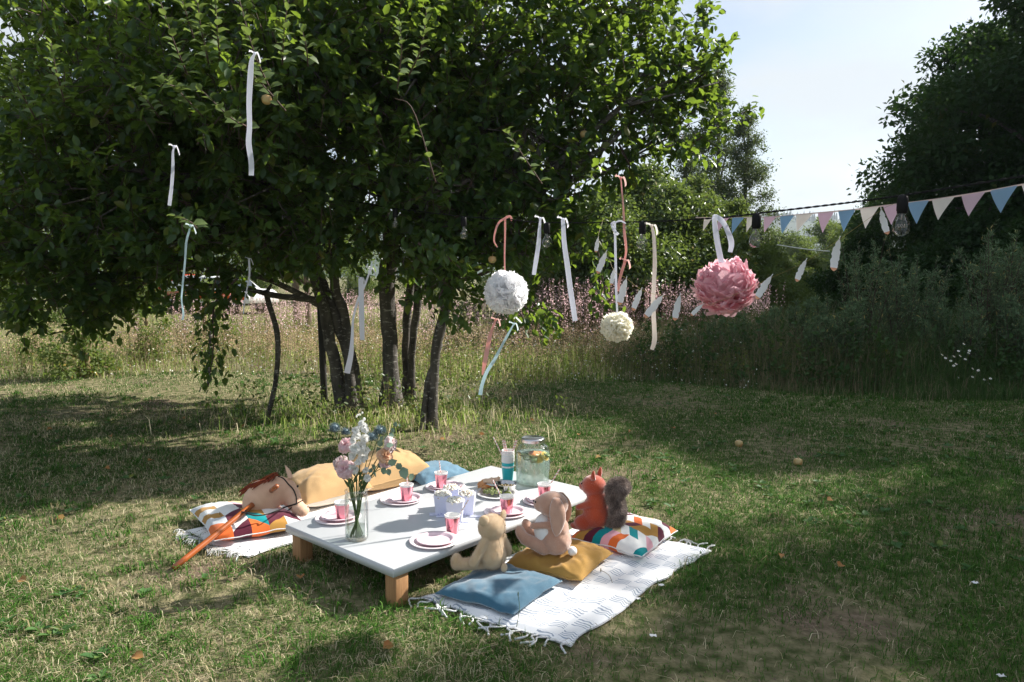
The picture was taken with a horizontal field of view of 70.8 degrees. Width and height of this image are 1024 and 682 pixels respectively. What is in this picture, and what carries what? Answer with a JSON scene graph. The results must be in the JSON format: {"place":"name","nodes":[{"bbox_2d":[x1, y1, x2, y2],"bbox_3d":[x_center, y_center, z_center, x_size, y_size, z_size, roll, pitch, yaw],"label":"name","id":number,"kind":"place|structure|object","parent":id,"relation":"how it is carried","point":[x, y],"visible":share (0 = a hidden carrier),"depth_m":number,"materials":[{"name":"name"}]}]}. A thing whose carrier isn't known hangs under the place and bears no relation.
{"place":"outdoors","nodes":[
{"label":"outdoors","id":0,"kind":"place"},
{"bbox_2d":[44,217,900,277],"bbox_3d":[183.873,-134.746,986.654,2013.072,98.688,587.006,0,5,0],"label":"hills","id":1,"kind":"structure","parent":0,"point":[791,225],"depth_m":898.67,"materials":[{"name":"plant"}]},
{"bbox_2d":[0,0,1022,218],"label":"sky","id":2,"kind":"structure","parent":0,"point":[819,71],"materials":[{"name":"white"}]},
{"bbox_2d":[0,305,1023,385],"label":"meadow grass","id":3,"kind":"structure","parent":0,"point":[424,368],"depth_m":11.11,"materials":[{"name":"plant"}]},
{"bbox_2d":[0,277,1023,681],"bbox_3d":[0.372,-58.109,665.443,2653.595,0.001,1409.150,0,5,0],"label":"ground","id":4,"kind":"structure","parent":0,"point":[746,663],"depth_m":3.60,"materials":[{"name":"plant"}]},
{"bbox_2d":[8,313,54,361],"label":"meadow shrub","id":5,"kind":"object","parent":4,"relation":"on","point":[35,341],"visible":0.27,"depth_m":11.25,"materials":[{"name":"green plant"}]},
{"bbox_2d":[0,63,146,327],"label":"hedgerow tree","id":6,"kind":"object","parent":4,"relation":"on","point":[54,319],"visible":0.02,"depth_m":19.19,"materials":[{"name":"green plant"}]},
{"bbox_2d":[29,302,122,379],"bbox_3d":[-5.809,-0.144,9.660,0.950,1.388,1.072,0,5,-9],"label":"meadow shrub","id":7,"kind":"object","parent":4,"relation":"on","point":[85,364],"visible":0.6,"depth_m":9.55,"materials":[{"name":"green plant"}]},
{"bbox_2d":[123,293,174,361],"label":"meadow shrub","id":8,"kind":"object","parent":4,"relation":"on","point":[146,331],"visible":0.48,"depth_m":11.42,"materials":[{"name":"green plant"}]},
{"bbox_2d":[175,278,245,354],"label":"meadow shrub","id":9,"kind":"object","parent":4,"relation":"on","point":[208,327],"visible":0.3,"depth_m":12.45,"materials":[{"name":"green plant"}]},
{"bbox_2d":[161,275,278,314],"bbox_3d":[-10.751,-1.722,26.492,4.037,1.372,1.684,2,5,20],"label":"parked car","id":10,"kind":"object","parent":4,"relation":"on","point":[247,301],"visible":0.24,"depth_m":26.00,"materials":[{"name":"white paint"}]},
{"bbox_2d":[172,465,308,570],"bbox_3d":[-1.470,0.892,3.787,0.354,0.328,0.768,5,7,42],"label":"hobby horse","id":11,"kind":"object","parent":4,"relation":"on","point":[273,491],"visible":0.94,"depth_m":3.90},
{"bbox_2d":[212,251,303,304],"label":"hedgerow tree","id":12,"kind":"object","parent":4,"relation":"on","point":[261,284],"visible":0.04,"depth_m":33.87,"materials":[{"name":"green plant"}]},
{"bbox_2d":[264,284,280,418],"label":"young tree","id":13,"kind":"object","parent":4,"relation":"on","point":[277,344],"visible":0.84,"depth_m":6.94,"materials":[{"name":"plant"}]},
{"bbox_2d":[175,480,421,559],"bbox_3d":[-0.982,0.988,4.367,0.645,0.021,1.938,5,7,41],"label":"fringed blanket","id":14,"kind":"object","parent":4,"relation":"on","point":[252,546],"visible":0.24,"depth_m":3.77,"materials":[{"name":"white fabric"}]},
{"bbox_2d":[189,501,300,540],"bbox_3d":[-1.470,0.953,3.986,0.467,0.118,0.651,-3,6,-35],"label":"cushion","id":15,"kind":"object","parent":14,"relation":"on","point":[210,518],"visible":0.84,"depth_m":3.81,"materials":[{"name":"fabric"}]},
{"bbox_2d":[287,463,372,506],"bbox_3d":[-1.152,0.869,4.451,0.513,0.198,0.429,-5,7,-45],"label":"cushion","id":16,"kind":"object","parent":14,"relation":"on","point":[324,484],"visible":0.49,"depth_m":4.29,"materials":[{"name":"fabric"}]},
{"bbox_2d":[351,447,428,490],"bbox_3d":[-0.854,0.827,4.791,0.598,0.225,0.436,-5,7,-44],"label":"cushion","id":17,"kind":"object","parent":14,"relation":"on","point":[413,463],"visible":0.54,"depth_m":4.66,"materials":[{"name":"fabric"}]},
{"bbox_2d":[414,460,468,484],"bbox_3d":[-0.518,0.883,4.893,0.394,0.098,0.424,-3,6,-35],"label":"cushion","id":18,"kind":"object","parent":14,"relation":"on","point":[425,476],"visible":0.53,"depth_m":4.79,"materials":[{"name":"blue fabric"}]},
{"bbox_2d":[260,202,373,326],"bbox_3d":[-5.072,-2.128,17.828,2.644,3.883,2.463,4,6,36],"label":"young tree","id":19,"kind":"object","parent":4,"relation":"on","point":[308,308],"visible":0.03,"depth_m":17.93,"materials":[{"name":"green plant"}]},
{"bbox_2d":[317,308,327,403],"bbox_3d":[-2.055,0.166,7.811,0.107,1.145,0.077,0,5,0],"label":"tree stake","id":20,"kind":"object","parent":4,"relation":"on","point":[322,365],"visible":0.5,"depth_m":7.79,"materials":[{"name":"wood"}]},
{"bbox_2d":[0,310,674,368],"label":"seed heads","id":21,"kind":"object","parent":4,"relation":"on","point":[310,346],"visible":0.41,"depth_m":10.95,"materials":[{"name":"plant"}]},
{"bbox_2d":[303,196,379,301],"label":"hedgerow tree","id":22,"kind":"object","parent":4,"relation":"on","point":[350,282],"visible":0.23,"depth_m":37.89,"materials":[{"name":"green plant"}]},
{"bbox_2d":[101,288,629,367],"bbox_3d":[-2.270,-0.468,14.476,8.308,1.123,7.394,0,5,0],"label":"sparse fireweed","id":23,"kind":"object","parent":4,"relation":"on","point":[371,321],"depth_m":12.58,"materials":[{"name":"plant"}]},
{"bbox_2d":[0,0,764,430],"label":"apple tree","id":24,"kind":"object","parent":4,"relation":"on","point":[416,106],"visible":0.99,"depth_m":5.67,"materials":[{"name":"green plant"}]},
{"bbox_2d":[168,144,179,205],"bbox_3d":[-1.987,-0.979,4.226,0.087,0.366,0.017,0,5,0],"label":"ribbon","id":25,"kind":"object","parent":24,"relation":"hanging from","point":[171,182],"visible":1,"depth_m":4.23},
{"bbox_2d":[246,50,260,175],"bbox_3d":[-1.418,-1.252,3.950,0.098,0.679,0.017,0,5,0],"label":"ribbon","id":26,"kind":"object","parent":24,"relation":"hanging from","point":[249,114],"visible":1,"depth_m":3.95,"materials":[{"name":"fabric"}]},
{"bbox_2d":[344,266,375,373],"bbox_3d":[-1.057,-0.146,5.003,0.232,0.759,0.018,0,5,0],"label":"ribbon","id":27,"kind":"object","parent":24,"relation":"hanging from","point":[349,360],"visible":1,"depth_m":5.02,"materials":[{"name":"fabric"}]},
{"bbox_2d":[356,276,364,339],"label":"ribbon","id":28,"kind":"object","parent":24,"relation":"hanging from","point":[361,281],"visible":0.91,"depth_m":5.20,"materials":[{"name":"fabric"}]},
{"bbox_2d":[482,317,500,374],"bbox_3d":[-0.145,0.033,5.019,0.134,0.414,0.018,0,5,0],"label":"ribbon","id":29,"kind":"object","parent":24,"relation":"hanging from","point":[486,353],"visible":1,"depth_m":5.02,"materials":[{"name":"fabric"}]},
{"bbox_2d":[478,321,518,394],"bbox_3d":[-0.095,0.119,5.026,0.280,0.528,0.017,0,5,0],"label":"ribbon","id":30,"kind":"object","parent":24,"relation":"hanging from","point":[491,365],"visible":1,"depth_m":5.03,"materials":[{"name":"fabric"}]},
{"bbox_2d":[308,175,1023,243],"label":"string lights","id":31,"kind":"object","parent":24,"relation":"hanging from","point":[902,204],"visible":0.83,"depth_m":3.10,"materials":[{"name":"plastic"}]},
{"bbox_2d":[483,215,528,314],"bbox_3d":[-0.036,-0.468,4.473,0.291,0.615,0.294,0,5,0],"label":"pompom","id":32,"kind":"object","parent":31,"relation":"hanging from","point":[505,292],"visible":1,"depth_m":4.42,"materials":[{"name":"paper"}]},
{"bbox_2d":[532,215,545,274],"bbox_3d":[0.160,-0.569,4.262,0.082,0.357,0.017,0,5,0],"label":"ribbon","id":33,"kind":"object","parent":31,"relation":"hanging from","point":[536,256],"visible":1,"depth_m":4.27,"materials":[{"name":"fabric"}]},
{"bbox_2d":[557,215,576,320],"bbox_3d":[0.321,-0.420,4.175,0.128,0.612,0.017,0,5,0],"label":"ribbon","id":34,"kind":"object","parent":31,"relation":"hanging from","point":[568,277],"visible":1,"depth_m":4.18,"materials":[{"name":"fabric"}]},
{"bbox_2d":[599,220,633,341],"bbox_3d":[0.578,-0.319,3.937,0.190,0.670,0.184,0,5,0],"label":"pompom","id":35,"kind":"object","parent":31,"relation":"hanging from","point":[616,326],"visible":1,"depth_m":3.91,"materials":[{"name":"paper"}]},
{"bbox_2d":[646,222,657,349],"bbox_3d":[0.741,-0.291,3.835,0.078,0.686,0.017,0,5,0],"label":"ribbon","id":36,"kind":"object","parent":31,"relation":"hanging from","point":[653,318],"visible":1,"depth_m":3.84,"materials":[{"name":"fabric"}]},
{"bbox_2d":[690,214,759,316],"bbox_3d":[0.961,-0.338,3.228,0.297,0.463,0.297,0,5,0],"label":"pompom","id":37,"kind":"object","parent":31,"relation":"hanging from","point":[719,278],"visible":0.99,"depth_m":3.17,"materials":[{"name":"paper"}]},
{"bbox_2d":[594,204,892,320],"bbox_3d":[0.833,-0.352,3.262,0.360,0.510,1.636,-3,6,-35],"label":"feather garland","id":38,"kind":"object","parent":31,"relation":"hanging from","point":[762,289],"visible":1,"depth_m":3.19,"materials":[{"name":"white"}]},
{"bbox_2d":[696,183,1023,232],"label":"bunting","id":39,"kind":"object","parent":31,"relation":"hanging from","point":[1001,196],"visible":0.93,"depth_m":3.66},
{"bbox_2d":[118,383,667,453],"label":"stem grass","id":40,"kind":"structure","parent":4,"relation":"on","point":[331,414],"depth_m":6.95,"materials":[{"name":"plant"}]},
{"bbox_2d":[230,361,573,435],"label":"sprout stems","id":41,"kind":"object","parent":4,"relation":"on","point":[386,400],"visible":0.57,"depth_m":7.09,"materials":[{"name":"plant"}]},
{"bbox_2d":[228,361,579,436],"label":"sprouts","id":42,"kind":"object","parent":4,"relation":"on","point":[374,404],"visible":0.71,"depth_m":7.08,"materials":[{"name":"green plant"}]},
{"bbox_2d":[95,317,756,387],"bbox_3d":[-1.146,0.067,10.993,8.732,0.665,4.136,0,5,0],"label":"meadow blossom","id":43,"kind":"object","parent":4,"relation":"on","point":[427,355],"visible":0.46,"depth_m":10.49,"materials":[{"name":"plant"}]},
{"bbox_2d":[286,466,586,607],"bbox_3d":[-0.317,0.982,3.844,0.820,0.204,1.495,5,7,41],"label":"table","id":44,"kind":"object","parent":4,"relation":"on","point":[382,544],"visible":0.66,"depth_m":3.50,"materials":[{"name":"white laminate"}]},
{"bbox_2d":[315,510,361,524],"bbox_3d":[-0.873,0.888,3.617,0.230,0.014,0.230,0,5,0],"label":"paper plate","id":45,"kind":"object","parent":44,"relation":"on","point":[318,519],"visible":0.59,"depth_m":3.58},
{"bbox_2d":[321,510,356,520],"bbox_3d":[-0.865,0.878,3.616,0.184,0.014,0.184,-1,3,0],"label":"paper plate","id":46,"kind":"object","parent":45,"relation":"on","point":[330,516],"visible":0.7,"depth_m":3.62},
{"bbox_2d":[334,499,349,520],"bbox_3d":[-0.843,0.841,3.574,0.077,0.090,0.077,0,5,0],"label":"paper cup","id":47,"kind":"object","parent":46,"relation":"on","point":[342,508],"visible":0.98,"depth_m":3.55,"materials":[{"name":"pink paper"}]},
{"bbox_2d":[380,492,421,505],"bbox_3d":[-0.603,0.863,3.920,0.230,0.014,0.230,0,5,0],"label":"paper plate","id":48,"kind":"object","parent":44,"relation":"on","point":[384,499],"visible":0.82,"depth_m":3.88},
{"bbox_2d":[388,492,422,502],"bbox_3d":[-0.578,0.854,3.911,0.184,0.014,0.184,0,5,0],"label":"paper plate","id":49,"kind":"object","parent":48,"relation":"on","point":[396,497],"visible":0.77,"depth_m":3.92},
{"bbox_2d":[399,482,413,501],"bbox_3d":[-0.569,0.815,3.884,0.077,0.090,0.077,0,5,0],"label":"paper cup","id":50,"kind":"object","parent":49,"relation":"on","point":[406,491],"visible":0.99,"depth_m":3.86,"materials":[{"name":"pink paper"}]},
{"bbox_2d":[409,531,458,548],"bbox_3d":[-0.358,0.919,3.312,0.230,0.014,0.230,0,5,0],"label":"paper plate","id":51,"kind":"object","parent":44,"relation":"on","point":[413,541],"visible":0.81,"depth_m":3.27,"materials":[{"name":"paper"}]},
{"bbox_2d":[416,531,455,545],"bbox_3d":[-0.348,0.909,3.305,0.184,0.015,0.184,0,5,0],"label":"paper plate","id":52,"kind":"object","parent":51,"relation":"on","point":[435,538],"visible":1,"depth_m":3.32,"materials":[{"name":"paper"}]},
{"bbox_2d":[429,490,450,517],"bbox_3d":[-0.370,0.835,3.693,0.112,0.112,0.102,0,5,-3],"label":"popcorn box","id":53,"kind":"object","parent":44,"relation":"on","point":[440,508],"visible":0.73,"depth_m":3.66,"materials":[{"name":"paper"}]},
{"bbox_2d":[444,512,459,533],"bbox_3d":[-0.284,0.870,3.430,0.077,0.090,0.077,0,5,0],"label":"paper cup","id":54,"kind":"object","parent":44,"relation":"on","point":[452,519],"visible":0.93,"depth_m":3.41,"materials":[{"name":"pink paper"}]},
{"bbox_2d":[446,496,468,523],"bbox_3d":[-0.270,0.845,3.589,0.114,0.112,0.102,1,5,2],"label":"popcorn box","id":55,"kind":"object","parent":44,"relation":"on","point":[455,507],"visible":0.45,"depth_m":3.56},
{"bbox_2d":[458,490,480,516],"bbox_3d":[-0.226,0.835,3.701,0.150,0.112,0.102,1,5,5],"label":"popcorn box","id":56,"kind":"object","parent":44,"relation":"on","point":[468,509],"visible":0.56,"depth_m":3.67,"materials":[{"name":"paper"}]},
{"bbox_2d":[484,504,527,518],"bbox_3d":[-0.030,0.884,3.724,0.230,0.014,0.230,0,5,0],"label":"paper plate","id":57,"kind":"object","parent":44,"relation":"on","point":[487,510],"visible":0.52,"depth_m":3.70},
{"bbox_2d":[490,505,525,515],"bbox_3d":[-0.019,0.875,3.715,0.184,0.014,0.184,0,2,0],"label":"paper plate","id":58,"kind":"object","parent":57,"relation":"on","point":[516,509],"visible":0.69,"depth_m":3.73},
{"bbox_2d":[499,493,513,513],"bbox_3d":[-0.027,0.836,3.688,0.077,0.090,0.077,0,5,0],"label":"paper cup","id":59,"kind":"object","parent":58,"relation":"on","point":[506,501],"visible":0.86,"depth_m":3.66,"materials":[{"name":"pink paper"}]},
{"bbox_3d":[-0.720,0.802,3.336,0.108,0.235,0.108,0,5,0],"label":"glass vase","id":60,"kind":"object","parent":44,"relation":"on","visible":0},
{"bbox_2d":[336,460,355,532],"bbox_3d":[-0.757,0.727,3.300,0.090,0.367,0.082,-2,6,-24],"label":"carnation","id":61,"kind":"object","parent":60,"relation":"in","point":[343,471],"visible":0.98,"depth_m":3.27,"materials":[{"name":"plant"}]},
{"bbox_2d":[348,412,369,518],"bbox_3d":[-0.696,0.615,3.288,0.101,0.593,0.084,0,5,0],"label":"delphinium","id":62,"kind":"object","parent":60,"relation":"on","point":[361,449],"visible":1,"depth_m":3.26,"materials":[{"name":"white plant"}]},
{"bbox_2d":[348,458,370,536],"bbox_3d":[-0.694,0.721,3.291,0.108,0.383,0.071,0,5,0],"label":"delphinium","id":63,"kind":"object","parent":60,"relation":"in","point":[367,477],"visible":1,"depth_m":3.27,"materials":[{"name":"white plant"}]},
{"bbox_2d":[358,448,392,518],"bbox_3d":[-0.648,0.700,3.314,0.201,0.421,0.076,0,5,0],"label":"carnation","id":64,"kind":"object","parent":60,"relation":"in","point":[383,455],"visible":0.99,"depth_m":3.29,"materials":[{"name":"plant"}]},
{"bbox_2d":[358,422,413,536],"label":"eucalyptus branch","id":65,"kind":"object","parent":60,"relation":"in","point":[403,473],"visible":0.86,"depth_m":3.30,"materials":[{"name":"green plant"}]},
{"bbox_2d":[0,373,1023,680],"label":"lawn weeds","id":66,"kind":"object","parent":4,"relation":"on","point":[338,557],"visible":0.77,"depth_m":4.75,"materials":[{"name":"green plant"}]},
{"bbox_2d":[1,371,1022,681],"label":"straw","id":67,"kind":"object","parent":4,"relation":"on","point":[345,569],"visible":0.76,"depth_m":3.27,"materials":[{"name":"plant"}]},
{"bbox_2d":[451,212,618,338],"bbox_3d":[0.645,-1.483,15.903,4.109,3.024,3.458,-1,5,-15],"label":"leafy tree","id":68,"kind":"object","parent":4,"relation":"on","point":[507,268],"visible":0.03,"depth_m":15.73,"materials":[{"name":"green plant"}]},
{"bbox_2d":[408,528,714,653],"bbox_3d":[0.306,1.083,3.400,0.766,0.031,1.500,4,7,39],"label":"striped blanket","id":69,"kind":"object","parent":4,"relation":"on","point":[565,609],"visible":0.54,"depth_m":3.08,"materials":[{"name":"fabric"}]},
{"bbox_2d":[435,563,561,614],"bbox_3d":[-0.052,1.058,3.142,0.392,0.078,0.412,4,6,34],"label":"cushion","id":70,"kind":"object","parent":69,"relation":"on","point":[498,590],"visible":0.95,"depth_m":3.05,"materials":[{"name":"blue fabric"}]},
{"bbox_2d":[449,510,511,571],"bbox_3d":[-0.101,0.892,3.228,0.335,0.269,0.205,-4,7,-42],"label":"teddy bear","id":71,"kind":"object","parent":70,"relation":"on","point":[492,551],"visible":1,"depth_m":3.17},
{"bbox_2d":[507,539,612,580],"bbox_3d":[0.225,1.019,3.436,0.401,0.106,0.389,3,6,29],"label":"cushion","id":72,"kind":"object","parent":69,"relation":"on","point":[584,561],"visible":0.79,"depth_m":3.33,"materials":[{"name":"yellow fabric"}]},
{"bbox_2d":[515,491,576,555],"bbox_3d":[0.164,0.845,3.362,0.288,0.307,0.180,2,5,18],"label":"plush rabbit","id":73,"kind":"object","parent":72,"relation":"on","point":[546,532],"visible":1,"depth_m":3.31},
{"bbox_2d":[571,512,677,556],"bbox_3d":[0.593,0.987,3.757,0.422,0.118,0.459,4,6,36],"label":"cushion","id":74,"kind":"object","parent":69,"relation":"on","point":[637,536],"visible":0.76,"depth_m":3.62,"materials":[{"name":"fabric"}]},
{"bbox_2d":[570,467,631,531],"bbox_3d":[0.470,0.832,3.718,0.330,0.342,0.196,4,6,32],"label":"plush squirrel","id":75,"kind":"object","parent":74,"relation":"on","point":[603,504],"visible":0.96,"depth_m":3.67,"materials":[{"name":"orange fur"}]},
{"bbox_2d":[512,182,750,354],"bbox_3d":[2.158,-1.482,14.182,4.565,3.361,3.842,0,5,0],"label":"leafy tree","id":76,"kind":"object","parent":4,"relation":"on","point":[607,212],"visible":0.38,"depth_m":13.41,"materials":[{"name":"green plant"}]},
{"bbox_2d":[533,276,784,357],"bbox_3d":[2.480,-0.489,13.358,4.135,1.426,3.430,0,5,0],"label":"fireweed","id":77,"kind":"object","parent":4,"relation":"on","point":[637,309],"depth_m":12.32,"materials":[{"name":"plant"}]},
{"bbox_2d":[569,158,766,323],"bbox_3d":[3.138,-2.070,16.251,4.803,4.201,5.706,-2,6,-22],"label":"leafy tree","id":78,"kind":"object","parent":4,"relation":"on","point":[654,173],"visible":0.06,"depth_m":16.07,"materials":[{"name":"green plant"}]},
{"bbox_2d":[578,176,769,332],"bbox_3d":[3.353,-1.661,15.349,4.034,3.528,4.794,0,5,-7],"label":"leafy tree","id":79,"kind":"object","parent":4,"relation":"on","point":[673,201],"visible":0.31,"depth_m":14.32,"materials":[{"name":"green plant"}]},
{"bbox_2d":[670,130,702,182],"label":"birch tree","id":80,"kind":"object","parent":4,"relation":"on","point":[683,172],"visible":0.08,"depth_m":24.12,"materials":[{"name":"green plant"}]},
{"bbox_2d":[680,173,776,302],"bbox_3d":[4.649,-2.227,18.256,4.006,4.148,5.021,2,5,15],"label":"willow bush","id":81,"kind":"object","parent":4,"relation":"on","point":[699,186],"visible":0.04,"depth_m":18.23,"materials":[{"name":"green plant"}]},
{"bbox_2d":[682,61,775,248],"bbox_3d":[6.685,-4.833,23.483,3.919,8.430,4.816,5,7,41],"label":"birch tree","id":82,"kind":"object","parent":4,"relation":"on","point":[715,171],"visible":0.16,"depth_m":22.98,"materials":[{"name":"green plant"}]},
{"bbox_2d":[726,312,752,349],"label":"mugwort","id":83,"kind":"object","parent":4,"relation":"on","point":[731,329],"visible":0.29,"depth_m":10.64,"materials":[{"name":"green plant"}]},
{"bbox_2d":[711,104,807,282],"bbox_3d":[7.223,-3.982,22.634,4.114,6.875,3.348,4,6,34],"label":"birch tree","id":84,"kind":"object","parent":4,"relation":"on","point":[759,173],"visible":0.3,"depth_m":22.21,"materials":[{"name":"green plant"}]},
{"bbox_2d":[750,305,781,347],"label":"mugwort","id":85,"kind":"object","parent":4,"relation":"on","point":[771,311],"visible":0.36,"depth_m":10.76,"materials":[{"name":"green plant"}]},
{"bbox_2d":[722,196,823,324],"bbox_3d":[5.925,-1.872,18.011,4.218,3.485,3.365,3,6,30],"label":"willow bush","id":86,"kind":"object","parent":4,"relation":"on","point":[777,283],"visible":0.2,"depth_m":17.46,"materials":[{"name":"green plant"}]},
{"bbox_2d":[764,241,821,318],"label":"willow bush","id":87,"kind":"object","parent":4,"relation":"on","point":[785,264],"visible":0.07,"depth_m":21.54,"materials":[{"name":"green plant"}]},
{"bbox_2d":[780,231,827,272],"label":"tree","id":88,"kind":"object","parent":4,"relation":"on","point":[798,242],"visible":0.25,"depth_m":52.15,"materials":[{"name":"green plant"}]},
{"bbox_2d":[588,292,1023,400],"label":"weed grass","id":89,"kind":"structure","parent":4,"relation":"on","point":[929,385],"depth_m":9.35,"materials":[{"name":"plant"}]},
{"bbox_2d":[791,245,826,295],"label":"willow bush","id":90,"kind":"object","parent":4,"relation":"on","point":[811,265],"visible":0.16,"depth_m":27.96,"materials":[{"name":"green plant"}]},
{"bbox_2d":[802,314,832,379],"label":"mugwort","id":91,"kind":"object","parent":4,"relation":"on","point":[816,325],"visible":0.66,"depth_m":9.55,"materials":[{"name":"green plant"}]},
{"bbox_2d":[798,217,848,256],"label":"tree","id":92,"kind":"object","parent":4,"relation":"on","point":[820,237],"visible":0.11,"depth_m":56.92,"materials":[{"name":"green plant"}]},
{"bbox_2d":[784,213,863,276],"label":"tree","id":93,"kind":"object","parent":4,"relation":"on","point":[837,235],"visible":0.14,"depth_m":50.21,"materials":[{"name":"green plant"}]},
{"bbox_2d":[821,296,867,373],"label":"mugwort","id":94,"kind":"object","parent":4,"relation":"on","point":[851,316],"visible":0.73,"depth_m":9.40,"materials":[{"name":"green plant"}]},
{"bbox_2d":[800,231,912,315],"bbox_3d":[11.368,-2.047,23.182,4.050,3.012,4.458,0,5,0],"label":"understory bush","id":95,"kind":"object","parent":4,"relation":"on","point":[833,291],"visible":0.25,"depth_m":22.91,"materials":[{"name":"green plant"}]},
{"bbox_2d":[829,224,910,353],"bbox_3d":[4.857,-0.509,9.873,0.843,2.119,0.922,-1,5,-19],"label":"mugwort","id":96,"kind":"object","parent":4,"relation":"on","point":[856,283],"visible":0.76,"depth_m":9.77,"materials":[{"name":"green plant"}]},
{"bbox_2d":[874,259,924,368],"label":"mugwort","id":97,"kind":"object","parent":4,"relation":"on","point":[899,310],"visible":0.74,"depth_m":9.98,"materials":[{"name":"green plant"}]},
{"bbox_2d":[849,124,979,291],"bbox_3d":[14.904,-4.356,25.579,5.464,7.269,4.559,0,5,-7],"label":"broadleaf tree","id":98,"kind":"object","parent":4,"relation":"on","point":[897,237],"visible":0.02,"depth_m":26.06,"materials":[{"name":"green plant"}]},
{"bbox_2d":[888,245,957,345],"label":"mugwort","id":99,"kind":"object","parent":4,"relation":"on","point":[926,293],"visible":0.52,"depth_m":10.33,"materials":[{"name":"green plant"}]},
{"bbox_2d":[860,214,992,326],"bbox_3d":[11.822,-1.750,19.092,4.681,3.163,4.252,-3,6,-36],"label":"understory bush","id":100,"kind":"object","parent":4,"relation":"on","point":[947,238],"visible":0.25,"depth_m":18.47,"materials":[{"name":"green plant"}]},
{"bbox_2d":[839,14,1023,279],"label":"broadleaf tree","id":101,"kind":"object","parent":4,"relation":"on","point":[931,54],"visible":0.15,"depth_m":21.95,"materials":[{"name":"green plant"}]},
{"bbox_2d":[915,296,953,364],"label":"mugwort","id":102,"kind":"object","parent":4,"relation":"on","point":[938,319],"visible":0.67,"depth_m":9.69,"materials":[{"name":"green plant"}]},
{"bbox_2d":[875,0,1023,265],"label":"broadleaf tree","id":103,"kind":"object","parent":4,"relation":"on","point":[1007,161],"visible":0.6,"depth_m":18.80,"materials":[{"name":"green plant"}]},
{"bbox_2d":[905,211,1023,319],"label":"understory bush","id":104,"kind":"object","parent":4,"relation":"on","point":[1016,224],"visible":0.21,"depth_m":16.22,"materials":[{"name":"green plant"}]},
{"bbox_2d":[952,306,990,370],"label":"mugwort","id":105,"kind":"object","parent":4,"relation":"on","point":[969,329],"visible":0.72,"depth_m":9.28,"materials":[{"name":"green plant"}]},
{"bbox_2d":[949,218,1023,359],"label":"mugwort","id":106,"kind":"object","parent":4,"relation":"on","point":[992,307],"visible":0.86,"depth_m":9.93,"materials":[{"name":"green plant"}]},
{"bbox_2d":[980,232,1023,330],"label":"mugwort","id":107,"kind":"object","parent":4,"relation":"on","point":[1020,293],"visible":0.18,"depth_m":10.55,"materials":[{"name":"green plant"}]},
{"bbox_2d":[993,292,1023,369],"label":"mugwort","id":108,"kind":"object","parent":4,"relation":"on","point":[1017,323],"visible":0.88,"depth_m":9.55,"materials":[{"name":"green plant"}]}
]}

